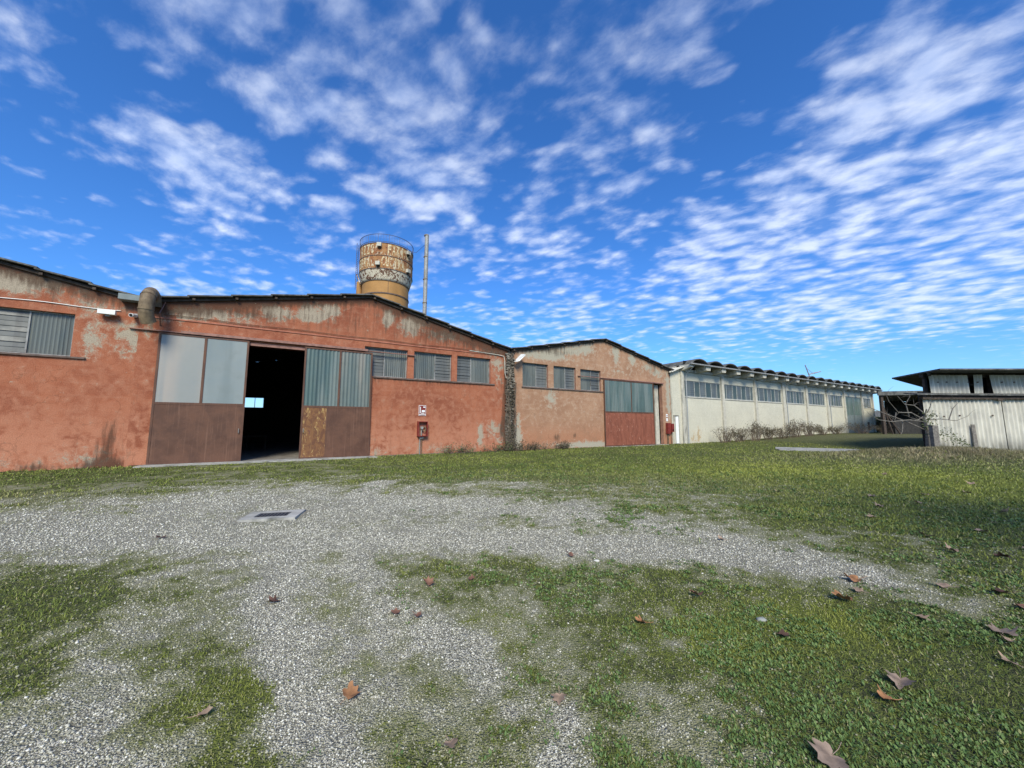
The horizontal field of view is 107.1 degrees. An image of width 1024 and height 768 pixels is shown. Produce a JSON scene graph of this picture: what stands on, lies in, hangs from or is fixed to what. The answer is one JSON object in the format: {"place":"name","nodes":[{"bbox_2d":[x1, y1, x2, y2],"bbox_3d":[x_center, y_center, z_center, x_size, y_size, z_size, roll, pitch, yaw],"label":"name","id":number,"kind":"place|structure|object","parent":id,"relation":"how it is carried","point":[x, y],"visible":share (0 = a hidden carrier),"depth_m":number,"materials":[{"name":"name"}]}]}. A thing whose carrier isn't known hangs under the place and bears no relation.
{"place":"outdoors","nodes":[
{"label":"outdoors","id":0,"kind":"place"},
{"bbox_2d":[0,432,1023,767],"bbox_3d":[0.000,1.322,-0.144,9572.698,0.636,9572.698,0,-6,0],"label":"ground","id":1,"kind":"structure","parent":0,"point":[868,440],"depth_m":3.21,"materials":[{"name":"grey gravel"}]},
{"bbox_2d":[0,257,139,471],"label":"warehouse","id":2,"kind":"structure","parent":1,"relation":"on","point":[66,377],"depth_m":14.07,"materials":[{"name":"orange paint"}]},
{"bbox_2d":[0,307,74,355],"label":"window","id":3,"kind":"structure","parent":2,"relation":"in","point":[21,331],"depth_m":13.92,"materials":[{"name":"grey metal"}]},
{"bbox_2d":[0,297,120,310],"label":"cable","id":4,"kind":"object","parent":2,"relation":"attached to","point":[56,303],"visible":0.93,"depth_m":14.11,"materials":[{"name":"white plastic"}]},
{"bbox_2d":[97,308,116,316],"bbox_3d":[-15.752,-2.751,14.724,0.490,0.230,0.300,4,-7,-31],"label":"floodlight","id":5,"kind":"object","parent":2,"relation":"attached to","point":[106,313],"visible":1,"depth_m":14.64,"materials":[{"name":"white plastic"}]},
{"bbox_2d":[118,293,139,302],"bbox_3d":[-15.228,-3.402,15.167,0.670,0.220,0.620,4,-7,-31],"label":"gutter box","id":6,"kind":"object","parent":2,"relation":"attached to","point":[128,298],"visible":0.64,"depth_m":14.92,"materials":[{"name":"grey metal"}]},
{"bbox_2d":[128,313,137,317],"bbox_3d":[-15.111,-2.739,15.088,0.149,0.214,0.380,2,-7,-20],"label":"security camera","id":7,"kind":"object","parent":2,"relation":"attached to","point":[133,315],"visible":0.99,"depth_m":14.99,"materials":[{"name":"white plastic"}]},
{"bbox_2d":[187,705,211,717],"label":"fallen leaf","id":8,"kind":"object","parent":1,"relation":"on","point":[206,710],"visible":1,"depth_m":2.08,"materials":[{"name":"beige plant"}]},
{"bbox_2d":[237,509,305,521],"bbox_3d":[-4.250,2.385,6.731,0.880,0.130,0.660,2,-6,-14],"label":"drain cover","id":9,"kind":"object","parent":1,"relation":"on","point":[258,516],"visible":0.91,"depth_m":6.65,"materials":[{"name":"concrete"}]},
{"bbox_2d":[266,594,279,601],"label":"fallen leaf","id":10,"kind":"object","parent":1,"relation":"on","point":[271,599],"visible":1,"depth_m":3.43,"materials":[{"name":"brown plant"}]},
{"bbox_2d":[124,293,511,467],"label":"warehouse","id":11,"kind":"structure","parent":1,"relation":"on","point":[197,380],"depth_m":18.96,"materials":[{"name":"orange paint"}]},
{"bbox_2d":[137,287,165,325],"bbox_3d":[-14.431,-3.062,15.107,0.577,1.574,1.314,3,-7,-26],"label":"exhaust duct","id":12,"kind":"object","parent":11,"relation":"attached to","point":[150,299],"visible":1,"depth_m":14.67,"materials":[{"name":"metal"}]},
{"bbox_2d":[146,332,249,464],"bbox_3d":[-13.137,0.630,15.973,3.050,5.380,0.133,4,-7,-31],"label":"sliding door","id":13,"kind":"structure","parent":11,"relation":"in","point":[199,390],"depth_m":15.93,"materials":[{"name":"brown paint"}]},
{"bbox_2d":[245,397,263,407],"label":"rear window","id":14,"kind":"structure","parent":11,"relation":"in","point":[245,397],"depth_m":33.86,"materials":[{"name":"glass"}]},
{"bbox_2d":[164,314,491,352],"bbox_3d":[-7.602,-2.412,19.838,16.001,0.085,0.023,4,-7,-31],"label":"cable","id":15,"kind":"object","parent":11,"relation":"attached to","point":[318,332],"visible":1,"depth_m":18.49,"materials":[{"name":"black rubber"}]},
{"bbox_2d":[298,346,372,458],"bbox_3d":[-8.624,0.941,18.726,3.120,5.360,0.133,4,-7,-31],"label":"sliding door","id":16,"kind":"structure","parent":11,"relation":"in","point":[336,408],"depth_m":18.70,"materials":[{"name":"brown paint"}]},
{"bbox_2d":[365,347,406,377],"bbox_3d":[-6.845,-1.131,20.475,2.240,1.560,0.134,4,-7,-31],"label":"window","id":17,"kind":"structure","parent":11,"relation":"in","point":[383,364],"depth_m":20.52,"materials":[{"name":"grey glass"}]},
{"bbox_2d":[417,421,427,453],"bbox_3d":[-4.943,2.958,20.798,0.540,1.800,0.260,4,-7,-31],"label":"hydrant cabinet","id":18,"kind":"object","parent":11,"relation":"attached to","point":[422,428],"visible":0.98,"depth_m":20.85,"materials":[{"name":"red metal"}]},
{"bbox_2d":[419,405,425,415],"bbox_3d":[-4.992,1.478,21.058,0.400,0.580,0.034,4,-7,-31],"label":"hydrant sign","id":19,"kind":"object","parent":11,"relation":"attached to","point":[422,410],"visible":1,"depth_m":21.05,"materials":[{"name":"white plastic"}]},
{"bbox_2d":[422,234,428,314],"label":"chimney pipe","id":20,"kind":"object","parent":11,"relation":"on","point":[425,278],"visible":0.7,"depth_m":43.46,"materials":[{"name":"grey metal"}]},
{"bbox_2d":[414,352,450,380],"bbox_3d":[-4.612,-0.982,21.836,2.240,1.560,0.136,4,-7,-31],"label":"window","id":21,"kind":"structure","parent":11,"relation":"in","point":[428,366],"depth_m":21.80,"materials":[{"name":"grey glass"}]},
{"bbox_2d":[457,356,488,383],"bbox_3d":[-2.406,-0.835,23.182,2.230,1.560,0.139,4,-7,-31],"label":"window","id":22,"kind":"structure","parent":11,"relation":"in","point":[469,369],"depth_m":23.14,"materials":[{"name":"grey glass"}]},
{"bbox_2d":[469,350,509,379],"bbox_3d":[-1.346,-1.157,23.550,2.868,1.634,0.107,4,-7,-30],"label":"conduit","id":23,"kind":"object","parent":11,"relation":"attached to","point":[493,354],"visible":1,"depth_m":23.86,"materials":[{"name":"metal"}]},
{"bbox_2d":[340,680,360,703],"bbox_3d":[-0.963,1.814,2.227,0.139,0.044,0.109,6,-9,-45],"label":"fallen leaf","id":24,"kind":"object","parent":1,"relation":"on","point":[350,691],"visible":1,"depth_m":2.25,"materials":[{"name":"orange plant"}]},
{"bbox_2d":[355,234,413,306],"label":"water tower","id":25,"kind":"structure","parent":1,"relation":"on","point":[385,270],"depth_m":45.18,"materials":[{"name":"paint"}]},
{"bbox_2d":[391,607,399,612],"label":"fallen leaf","id":26,"kind":"object","parent":1,"relation":"on","point":[395,610],"visible":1,"depth_m":3.26,"materials":[{"name":"brown plant"}]},
{"bbox_2d":[423,576,433,587],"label":"fallen leaf","id":27,"kind":"object","parent":1,"relation":"on","point":[428,581],"visible":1,"depth_m":3.83,"materials":[{"name":"brown plant"}]},
{"bbox_2d":[441,735,457,747],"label":"fallen leaf","id":28,"kind":"object","parent":1,"relation":"on","point":[451,743],"visible":1,"depth_m":1.89,"materials":[{"name":"brown plant"}]},
{"bbox_2d":[438,441,476,453],"bbox_3d":[-3.167,3.701,21.573,2.600,0.836,1.026,3,-7,-23],"label":"weed clump","id":29,"kind":"object","parent":1,"relation":"on","point":[463,449],"visible":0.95,"depth_m":21.61,"materials":[{"name":"brown plant"}]},
{"bbox_2d":[480,441,518,451],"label":"weed clump","id":30,"kind":"object","parent":1,"relation":"on","point":[499,448],"visible":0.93,"depth_m":22.91,"materials":[{"name":"brown plant"}]},
{"bbox_2d":[504,351,515,450],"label":"rubble pier","id":31,"kind":"structure","parent":1,"relation":"on","point":[509,366],"depth_m":24.11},
{"bbox_2d":[505,371,517,450],"bbox_3d":[0.001,1.757,23.873,1.044,5.652,0.390,4,-7,-31],"label":"dead creeper","id":32,"kind":"object","parent":31,"relation":"attached to","point":[509,417],"visible":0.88,"depth_m":23.84,"materials":[{"name":"brown plant"}]},
{"bbox_2d":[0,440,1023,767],"bbox_3d":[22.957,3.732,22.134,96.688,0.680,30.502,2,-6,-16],"label":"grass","id":33,"kind":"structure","parent":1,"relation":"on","point":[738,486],"depth_m":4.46,"materials":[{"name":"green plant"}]},
{"bbox_2d":[501,439,537,450],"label":"weed clump","id":34,"kind":"object","parent":1,"relation":"on","point":[520,448],"visible":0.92,"depth_m":23.47,"materials":[{"name":"brown plant"}]},
{"bbox_2d":[525,441,548,450],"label":"weed clump","id":35,"kind":"object","parent":1,"relation":"on","point":[535,447],"visible":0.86,"depth_m":24.40,"materials":[{"name":"brown plant"}]},
{"bbox_2d":[551,686,566,704],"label":"fallen leaf","id":36,"kind":"object","parent":1,"relation":"on","point":[558,697],"visible":1,"depth_m":2.22,"materials":[{"name":"beige plant"}]},
{"bbox_2d":[550,440,571,448],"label":"weed clump","id":37,"kind":"object","parent":1,"relation":"on","point":[563,445],"visible":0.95,"depth_m":25.46,"materials":[{"name":"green plant"}]},
{"bbox_2d":[510,338,673,449],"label":"warehouse","id":38,"kind":"structure","parent":1,"relation":"on","point":[602,392],"depth_m":27.82,"materials":[{"name":"brown paint"}]},
{"bbox_2d":[513,354,525,362],"bbox_3d":[0.451,-1.644,24.402,0.640,0.627,0.672,4,-7,-31],"label":"wall lamp","id":39,"kind":"object","parent":38,"relation":"attached to","point":[520,357],"visible":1,"depth_m":24.22,"materials":[{"name":"white plastic"}]},
{"bbox_2d":[522,363,546,387],"bbox_3d":[1.475,-0.566,25.551,2.080,1.600,0.136,4,-7,-31],"label":"window","id":40,"kind":"structure","parent":38,"relation":"in","point":[534,375],"depth_m":25.54,"materials":[{"name":"grey glass"}]},
{"bbox_2d":[554,366,574,389],"bbox_3d":[3.626,-0.413,26.860,1.990,1.580,0.136,4,-7,-31],"label":"window","id":41,"kind":"structure","parent":38,"relation":"in","point":[563,376],"depth_m":26.86,"materials":[{"name":"grey glass"}]},
{"bbox_2d":[580,369,598,390],"bbox_3d":[5.718,-0.254,28.130,2.000,1.540,0.139,4,-7,-31],"label":"window","id":42,"kind":"structure","parent":38,"relation":"in","point":[590,383],"depth_m":28.12,"materials":[{"name":"grey glass"}]},
{"bbox_2d":[603,379,655,446],"bbox_3d":[9.322,2.288,29.713,5.650,5.050,0.062,4,-7,-31],"label":"sliding door","id":43,"kind":"structure","parent":38,"relation":"in","point":[629,416],"depth_m":29.59,"materials":[{"name":"brown paint"}]},
{"bbox_2d":[665,423,673,441],"bbox_3d":[13.390,4.195,31.922,0.740,1.800,0.360,4,-7,-31],"label":"hydrant cabinet","id":44,"kind":"object","parent":38,"relation":"attached to","point":[669,428],"visible":0.88,"depth_m":31.87,"materials":[{"name":"red metal"}]},
{"bbox_2d":[635,615,651,622],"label":"fallen leaf","id":45,"kind":"object","parent":1,"relation":"on","point":[639,620],"visible":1,"depth_m":3.12,"materials":[{"name":"orange plant"}]},
{"bbox_2d":[668,366,683,443],"bbox_3d":[12.921,2.158,35.078,1.850,7.135,6.000,4,-7,-31],"label":"link bay","id":46,"kind":"object","parent":1,"relation":"on","point":[676,417],"visible":0.45,"depth_m":32.93,"materials":[{"name":"beige paint"}]},
{"bbox_2d":[673,416,675,443],"bbox_3d":[13.938,3.919,32.391,0.139,2.350,0.031,-4,-7,32],"label":"door","id":47,"kind":"structure","parent":46,"relation":"in","point":[673,416],"depth_m":32.36,"materials":[{"name":"paint"}]},
{"bbox_2d":[675,416,679,442],"bbox_3d":[14.366,3.980,32.856,0.311,2.330,0.041,2,-7,-17],"label":"door","id":48,"kind":"structure","parent":46,"relation":"in","point":[676,417],"depth_m":32.85,"materials":[{"name":"white plastic"}]},
{"bbox_2d":[711,424,737,442],"bbox_3d":[19.386,4.464,34.462,4.660,1.865,1.521,4,-7,-31],"label":"dry shrub","id":49,"kind":"object","parent":1,"relation":"on","point":[728,438],"visible":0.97,"depth_m":34.30,"materials":[{"name":"brown plant"}]},
{"bbox_2d":[728,426,753,441],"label":"dry shrub","id":50,"kind":"object","parent":1,"relation":"on","point":[740,437],"visible":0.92,"depth_m":35.32,"materials":[{"name":"brown plant"}]},
{"bbox_2d":[740,420,767,440],"bbox_3d":[23.510,4.471,36.543,5.437,2.121,1.570,4,-7,-31],"label":"dry shrub","id":51,"kind":"object","parent":1,"relation":"on","point":[755,434],"visible":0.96,"depth_m":36.48,"materials":[{"name":"brown plant"}]},
{"bbox_2d":[756,617,766,620],"bbox_3d":[2.051,1.930,3.109,0.074,0.018,0.056,0,-6,0],"label":"stone","id":52,"kind":"object","parent":1,"relation":"on","point":[761,618],"visible":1,"depth_m":3.10,"materials":[{"name":"white stone"}]},
{"bbox_2d":[757,423,778,439],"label":"dry shrub","id":53,"kind":"object","parent":1,"relation":"on","point":[770,433],"visible":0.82,"depth_m":37.62,"materials":[{"name":"brown plant"}]},
{"bbox_2d":[663,359,882,443],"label":"long hall","id":54,"kind":"structure","parent":1,"relation":"on","point":[715,395],"depth_m":40.20,"materials":[{"name":"beige paint"}]},
{"bbox_2d":[684,381,720,398],"bbox_3d":[17.749,0.564,35.383,5.860,1.450,0.164,4,-7,-31],"label":"window","id":55,"kind":"structure","parent":54,"relation":"in","point":[694,389],"depth_m":35.38,"materials":[{"name":"grey glass"}]},
{"bbox_2d":[724,385,752,400],"bbox_3d":[23.123,0.923,38.668,5.550,1.450,0.164,4,-7,-31],"label":"window","id":56,"kind":"structure","parent":54,"relation":"in","point":[732,392],"depth_m":38.62,"materials":[{"name":"grey glass"}]},
{"bbox_2d":[757,388,780,402],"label":"window","id":57,"kind":"structure","parent":54,"relation":"in","point":[764,395],"depth_m":41.83,"materials":[{"name":"grey glass"}]},
{"bbox_2d":[785,391,803,403],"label":"window","id":58,"kind":"structure","parent":54,"relation":"in","point":[793,397],"depth_m":45.10,"materials":[{"name":"grey glass"}]},
{"bbox_2d":[805,365,820,375],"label":"roof aerial","id":59,"kind":"object","parent":54,"relation":"on","point":[810,371],"visible":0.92,"depth_m":53.22,"materials":[{"name":"grey metal"}]},
{"bbox_2d":[808,393,824,405],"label":"window","id":60,"kind":"structure","parent":54,"relation":"in","point":[814,399],"depth_m":48.08,"materials":[{"name":"grey glass"}]},
{"bbox_2d":[828,395,841,406],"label":"window","id":61,"kind":"structure","parent":54,"relation":"in","point":[835,400],"depth_m":51.24,"materials":[{"name":"grey glass"}]},
{"bbox_2d":[845,397,855,432],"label":"sliding door","id":62,"kind":"structure","parent":54,"relation":"in","point":[849,400],"depth_m":53.53,"materials":[{"name":"grey metal"}]},
{"bbox_2d":[853,397,863,432],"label":"sliding door","id":63,"kind":"structure","parent":54,"relation":"in","point":[856,401],"depth_m":55.01,"materials":[{"name":"grey metal"}]},
{"bbox_2d":[863,398,870,407],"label":"window","id":64,"kind":"structure","parent":54,"relation":"in","point":[866,402],"depth_m":57.35,"materials":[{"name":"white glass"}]},
{"bbox_2d":[762,425,797,438],"bbox_3d":[27.641,4.914,38.900,6.591,1.526,2.216,4,-7,-31],"label":"dry shrub","id":65,"kind":"object","parent":1,"relation":"on","point":[781,434],"visible":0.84,"depth_m":38.95,"materials":[{"name":"brown plant"}]},
{"bbox_2d":[773,629,794,635],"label":"fallen leaf","id":66,"kind":"object","parent":1,"relation":"on","point":[781,632],"visible":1,"depth_m":2.88,"materials":[{"name":"brown plant"}]},
{"bbox_2d":[783,419,810,437],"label":"dry shrub","id":67,"kind":"object","parent":1,"relation":"on","point":[795,433],"visible":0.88,"depth_m":40.73,"materials":[{"name":"brown plant"}]},
{"bbox_2d":[795,421,823,435],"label":"dry shrub","id":68,"kind":"object","parent":1,"relation":"on","point":[814,430],"visible":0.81,"depth_m":42.46,"materials":[{"name":"brown plant"}]},
{"bbox_2d":[775,447,860,451],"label":"concrete slab","id":69,"kind":"structure","parent":1,"relation":"on","point":[802,449],"depth_m":23.83,"materials":[{"name":"grey concrete"}]},
{"bbox_2d":[814,424,834,434],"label":"dry shrub","id":70,"kind":"object","parent":1,"relation":"on","point":[821,429],"visible":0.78,"depth_m":44.26,"materials":[{"name":"brown plant"}]},
{"bbox_2d":[808,737,848,767],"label":"fallen leaf","id":71,"kind":"object","parent":1,"relation":"on","point":[824,750],"visible":1,"depth_m":1.81,"materials":[{"name":"beige plant"}]},
{"bbox_2d":[826,425,852,433],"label":"dry shrub","id":72,"kind":"object","parent":1,"relation":"on","point":[838,430],"visible":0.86,"depth_m":46.55,"materials":[{"name":"brown plant"}]},
{"bbox_2d":[832,589,853,600],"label":"fallen leaf","id":73,"kind":"object","parent":1,"relation":"on","point":[837,593],"visible":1,"depth_m":3.41,"materials":[{"name":"brown plant"}]},
{"bbox_2d":[843,572,865,581],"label":"fallen leaf","id":74,"kind":"object","parent":1,"relation":"on","point":[854,578],"visible":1,"depth_m":3.84,"materials":[{"name":"brown plant"}]},
{"bbox_2d":[841,422,878,433],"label":"dry shrub","id":75,"kind":"object","parent":1,"relation":"on","point":[864,428],"visible":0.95,"depth_m":48.24,"materials":[{"name":"brown plant"}]},
{"bbox_2d":[852,587,869,592],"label":"fallen leaf","id":76,"kind":"object","parent":1,"relation":"on","point":[858,589],"visible":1,"depth_m":3.60,"materials":[{"name":"beige plant"}]},
{"bbox_2d":[866,423,893,432],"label":"dry shrub","id":77,"kind":"object","parent":1,"relation":"on","point":[880,427],"visible":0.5,"depth_m":49.95,"materials":[{"name":"brown plant"}]},
{"bbox_2d":[875,415,886,431],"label":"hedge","id":78,"kind":"object","parent":1,"relation":"on","point":[878,421],"visible":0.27,"depth_m":60.45,"materials":[{"name":"green plant"}]},
{"bbox_2d":[877,684,900,702],"bbox_3d":[2.186,1.795,2.184,0.129,0.052,0.090,6,0,16],"label":"fallen leaf","id":79,"kind":"object","parent":1,"relation":"on","point":[881,693],"visible":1,"depth_m":2.19,"materials":[{"name":"orange plant"}]},
{"bbox_2d":[877,391,922,433],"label":"canopy barn","id":80,"kind":"structure","parent":1,"relation":"on","point":[887,407],"depth_m":46.36,"materials":[{"name":"grey metal"}]},
{"bbox_2d":[884,667,915,689],"bbox_3d":[2.397,1.807,2.334,0.197,0.046,0.144,-12,5,-40],"label":"fallen leaf","id":81,"kind":"object","parent":1,"relation":"on","point":[897,679],"visible":1,"depth_m":2.33,"materials":[{"name":"brown plant"}]},
{"bbox_2d":[905,410,920,419],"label":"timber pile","id":82,"kind":"object","parent":1,"relation":"on","point":[917,412],"visible":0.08,"depth_m":53.81,"materials":[{"name":"brown wood"}]},
{"bbox_2d":[861,388,973,446],"bbox_3d":[22.053,1.974,20.708,6.226,3.650,0.833,0,-6,0],"label":"bare tree","id":83,"kind":"object","parent":1,"relation":"on","point":[926,429],"visible":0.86,"depth_m":20.77,"materials":[{"name":"brown plant"}]},
{"bbox_2d":[907,611,930,620],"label":"fallen leaf","id":84,"kind":"object","parent":1,"relation":"on","point":[922,616],"visible":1,"depth_m":3.10,"materials":[{"name":"brown plant"}]},
{"bbox_2d":[928,425,939,446],"bbox_3d":[22.700,3.023,20.292,0.300,1.600,0.200,0,-6,0],"label":"concrete post","id":85,"kind":"object","parent":1,"relation":"on","point":[934,435],"visible":0.64,"depth_m":20.25,"materials":[{"name":"grey concrete"}]},
{"bbox_2d":[931,580,951,587],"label":"fallen leaf","id":86,"kind":"object","parent":1,"relation":"on","point":[944,585],"visible":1,"depth_m":3.72,"materials":[{"name":"beige plant"}]},
{"bbox_2d":[945,543,960,553],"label":"fallen leaf","id":87,"kind":"object","parent":1,"relation":"on","point":[952,549],"visible":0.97,"depth_m":4.75,"materials":[{"name":"beige plant"}]},
{"bbox_2d":[892,368,1023,450],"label":"corrugated shed","id":88,"kind":"structure","parent":1,"relation":"on","point":[990,401],"depth_m":21.45,"materials":[{"name":"white metal"}]},
{"bbox_2d":[970,424,978,447],"bbox_3d":[25.875,2.990,21.140,0.250,1.450,0.080,0,-6,0],"label":"wooden board","id":89,"kind":"object","parent":1,"relation":"on","point":[974,436],"visible":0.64,"depth_m":21.13,"materials":[{"name":"grey wood"}]},
{"bbox_2d":[993,551,1009,557],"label":"fallen leaf","id":90,"kind":"object","parent":1,"relation":"on","point":[1000,554],"visible":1,"depth_m":4.52,"materials":[{"name":"brown plant"}]},
{"bbox_2d":[988,623,1017,635],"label":"fallen leaf","id":91,"kind":"object","parent":1,"relation":"on","point":[1004,630],"visible":1,"depth_m":2.88,"materials":[{"name":"brown plant"}]},
{"bbox_2d":[990,588,1017,592],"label":"fallen leaf","id":92,"kind":"object","parent":1,"relation":"on","point":[999,590],"visible":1,"depth_m":3.58,"materials":[{"name":"brown plant"}]},
{"bbox_2d":[998,651,1022,666],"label":"fallen leaf","id":93,"kind":"object","parent":1,"relation":"on","point":[1004,657],"visible":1,"depth_m":2.52,"materials":[{"name":"beige plant"}]},
{"bbox_2d":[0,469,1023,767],"bbox_3d":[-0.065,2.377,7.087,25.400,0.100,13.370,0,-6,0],"label":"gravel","id":94,"kind":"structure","parent":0,"point":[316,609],"depth_m":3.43,"materials":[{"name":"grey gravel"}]},
{"bbox_2d":[0,0,1023,410],"label":"sky","id":95,"kind":"structure","parent":0,"point":[834,188],"materials":[{"name":"blue"}]},
{"bbox_2d":[696,440,1023,466],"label":"tall grass","id":96,"kind":"structure","parent":0,"point":[965,450],"depth_m":17.85,"materials":[{"name":"green plant"}]}
]}

